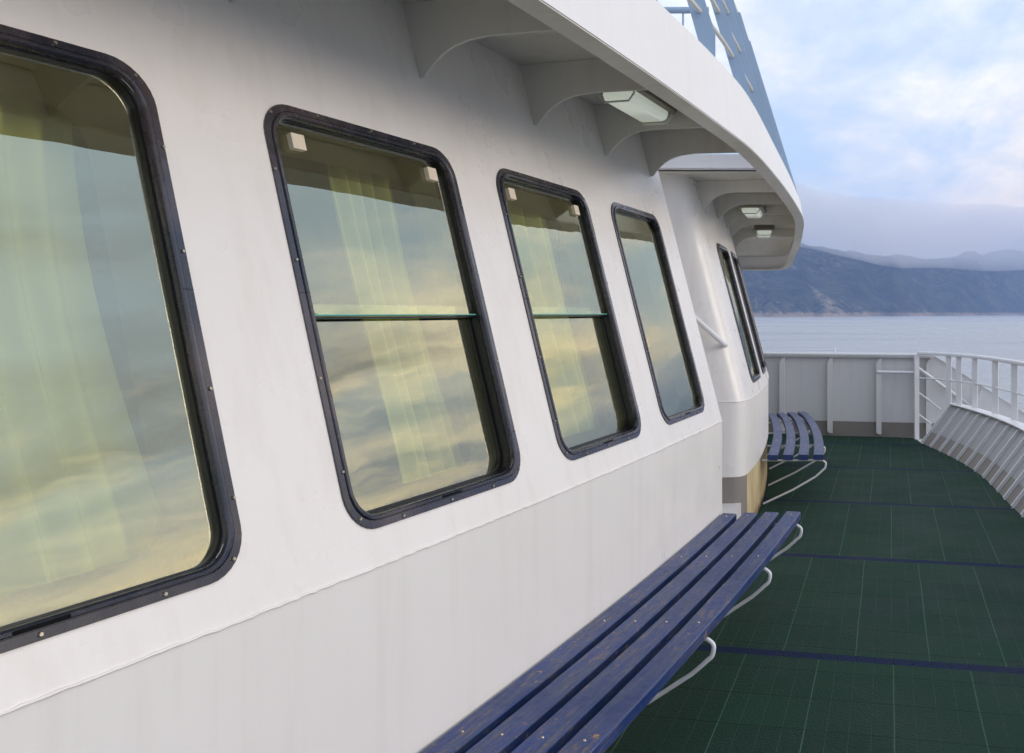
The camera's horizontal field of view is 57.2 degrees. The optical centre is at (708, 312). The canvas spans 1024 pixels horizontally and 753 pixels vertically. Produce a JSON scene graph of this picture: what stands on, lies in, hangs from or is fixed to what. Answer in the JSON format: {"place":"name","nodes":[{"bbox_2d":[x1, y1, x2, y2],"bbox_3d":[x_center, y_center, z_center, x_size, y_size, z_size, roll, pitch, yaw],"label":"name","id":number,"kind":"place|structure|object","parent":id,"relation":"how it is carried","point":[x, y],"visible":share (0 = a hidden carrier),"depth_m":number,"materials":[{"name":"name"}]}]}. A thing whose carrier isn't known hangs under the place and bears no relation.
{"place":"outdoors","nodes":[
{"label":"outdoors","id":0,"kind":"place"},
{"bbox_2d":[658,0,1023,258],"label":"sky","id":1,"kind":"structure","parent":0,"point":[900,123],"materials":[{"name":"blue"}]},
{"bbox_2d":[742,243,1023,316],"bbox_3d":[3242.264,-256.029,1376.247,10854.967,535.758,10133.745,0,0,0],"label":"hills","id":2,"kind":"structure","parent":0,"point":[816,281],"depth_m":3052.24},
{"bbox_2d":[754,315,1023,411],"bbox_3d":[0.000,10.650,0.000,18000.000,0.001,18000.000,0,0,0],"label":"sea","id":3,"kind":"structure","parent":0,"point":[1000,336],"depth_m":388.96,"materials":[{"name":"blue liquid"}]},
{"bbox_3d":[-0.250,6.403,5.330,9.300,9.494,16.260,0,0,0],"label":"ferry hull","id":4,"kind":"object","parent":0,"visible":0},
{"bbox_2d":[604,434,1023,752],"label":"deck","id":5,"kind":"structure","parent":4,"relation":"on","point":[882,611],"depth_m":4.71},
{"bbox_2d":[0,0,768,752],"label":"deckhouse","id":6,"kind":"object","parent":5,"relation":"on","point":[308,570],"visible":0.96,"depth_m":2.49,"materials":[{"name":"white paint"}]},
{"bbox_2d":[0,94,158,595],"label":"curtain","id":7,"kind":"object","parent":6,"relation":"hanging from","point":[77,496],"visible":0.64,"depth_m":1.91,"materials":[{"name":"fabric"}]},
{"bbox_2d":[0,24,241,653],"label":"window","id":8,"kind":"structure","parent":6,"relation":"in","point":[181,558],"depth_m":1.96,"materials":[{"name":"clear glass"}]},
{"bbox_2d":[263,104,520,528],"bbox_3d":[-0.937,-0.001,2.725,0.394,1.121,0.860,0,0,18],"label":"window","id":9,"kind":"structure","parent":6,"relation":"in","point":[299,123],"depth_m":2.94,"materials":[{"name":"black rubber"}]},
{"bbox_2d":[325,164,464,483],"bbox_3d":[-1.019,0.021,2.977,0.445,1.371,0.362,0,0,15],"label":"curtain","id":10,"kind":"object","parent":6,"relation":"hanging from","point":[424,437],"visible":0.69,"depth_m":2.94,"materials":[{"name":"fabric"}]},
{"bbox_2d":[228,0,803,270],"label":"deck overhang","id":11,"kind":"object","parent":6,"relation":"attached to","point":[560,51],"visible":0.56,"depth_m":3.85,"materials":[{"name":"paint"}]},
{"bbox_2d":[598,90,676,125],"bbox_3d":[-0.335,-0.997,4.220,0.222,0.146,0.637,0,0,17],"label":"ceiling light","id":12,"kind":"object","parent":11,"relation":"attached to","point":[642,106],"visible":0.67,"depth_m":4.16,"materials":[{"name":"white plastic"}]},
{"bbox_2d":[657,0,797,193],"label":"railing","id":13,"kind":"object","parent":11,"relation":"on","point":[732,36],"visible":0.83,"depth_m":5.61,"materials":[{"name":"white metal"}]},
{"bbox_2d":[737,204,766,218],"bbox_3d":[0.395,-0.948,8.250,0.228,0.146,0.566,0,0,8],"label":"ceiling light","id":14,"kind":"object","parent":11,"relation":"attached to","point":[752,211],"visible":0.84,"depth_m":8.04,"materials":[{"name":"white plastic"}]},
{"bbox_2d":[754,225,774,238],"bbox_3d":[0.600,-0.895,9.850,0.228,0.146,0.519,0,0,3],"label":"ceiling light","id":15,"kind":"object","parent":11,"relation":"attached to","point":[763,231],"visible":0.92,"depth_m":9.65,"materials":[{"name":"white plastic"}]},
{"bbox_2d":[507,204,599,437],"bbox_3d":[-0.729,0.021,3.906,0.435,1.372,0.700,0,0,16],"label":"curtain","id":16,"kind":"object","parent":6,"relation":"hanging from","point":[573,401],"visible":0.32,"depth_m":4.00,"materials":[{"name":"fabric"}]},
{"bbox_2d":[496,168,640,459],"bbox_3d":[-0.598,-0.001,3.800,0.394,1.121,0.845,0,0,17],"label":"window","id":17,"kind":"structure","parent":6,"relation":"in","point":[513,181],"depth_m":4.12,"materials":[{"name":"black rubber"}]},
{"bbox_2d":[421,511,802,752],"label":"slatted bench","id":18,"kind":"object","parent":6,"relation":"attached to","point":[597,685],"visible":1,"depth_m":3.16,"materials":[{"name":"blue paint"}]},
{"bbox_2d":[611,202,704,424],"bbox_3d":[-0.298,-0.001,4.851,0.394,1.121,0.778,0,0,15],"label":"window","id":19,"kind":"structure","parent":6,"relation":"in","point":[645,227],"depth_m":5.04,"materials":[{"name":"black rubber"}]},
{"bbox_2d":[664,7,708,25],"bbox_3d":[-0.310,-1.544,5.600,0.620,0.689,0.040,0,0,0],"label":"stair guard","id":20,"kind":"object","parent":6,"relation":"on","point":[678,10],"visible":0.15,"depth_m":5.58,"materials":[{"name":"blue paint"}]},
{"bbox_2d":[695,315,727,346],"bbox_3d":[-0.088,0.049,6.630,0.450,0.408,0.180,0,0,0],"label":"handrail","id":21,"kind":"object","parent":6,"relation":"attached to","point":[711,333],"visible":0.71,"depth_m":6.54,"materials":[{"name":"white metal"}]},
{"bbox_2d":[716,243,760,382],"bbox_3d":[0.245,-0.001,7.516,0.327,1.121,0.746,0,0,8],"label":"window","id":22,"kind":"structure","parent":6,"relation":"in","point":[724,257],"depth_m":7.65,"materials":[{"name":"black rubber"}]},
{"bbox_2d":[731,251,765,373],"bbox_3d":[0.366,-0.001,8.507,0.324,1.121,0.742,0,0,6],"label":"window","id":23,"kind":"structure","parent":6,"relation":"in","point":[735,262],"depth_m":8.83,"materials":[{"name":"black rubber"}]},
{"bbox_2d":[737,258,766,367],"bbox_3d":[0.449,-0.001,9.499,0.306,1.121,0.740,0,0,3],"label":"window","id":24,"kind":"structure","parent":6,"relation":"in","point":[737,258],"depth_m":9.15,"materials":[{"name":"black rubber"}]},
{"bbox_2d":[762,412,826,504],"bbox_3d":[0.856,1.403,9.210,0.582,0.447,3.299,0,0,4],"label":"slatted bench","id":25,"kind":"object","parent":6,"relation":"attached to","point":[776,446],"visible":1,"depth_m":8.48,"materials":[{"name":"blue paint"}]},
{"bbox_2d":[877,354,971,439],"bbox_3d":[2.820,1.095,11.822,1.221,1.110,0.125,0,0,6],"label":"sloping guard rail","id":26,"kind":"object","parent":5,"relation":"on","point":[917,369],"visible":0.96,"depth_m":11.78,"materials":[{"name":"white paint"}]},
{"bbox_2d":[763,347,1023,438],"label":"front bulwark","id":27,"kind":"object","parent":4,"relation":"attached to","point":[834,393],"visible":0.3,"depth_m":12.05,"materials":[{"name":"grey paint"}]},
{"bbox_2d":[921,403,1023,516],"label":"side bulwark","id":28,"kind":"object","parent":4,"relation":"on","point":[988,446],"visible":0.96,"depth_m":9.67,"materials":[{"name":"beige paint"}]},
{"bbox_2d":[917,351,1023,419],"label":"side railing","id":29,"kind":"object","parent":28,"relation":"on","point":[995,384],"visible":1,"depth_m":10.84,"materials":[{"name":"white metal"}]}
]}

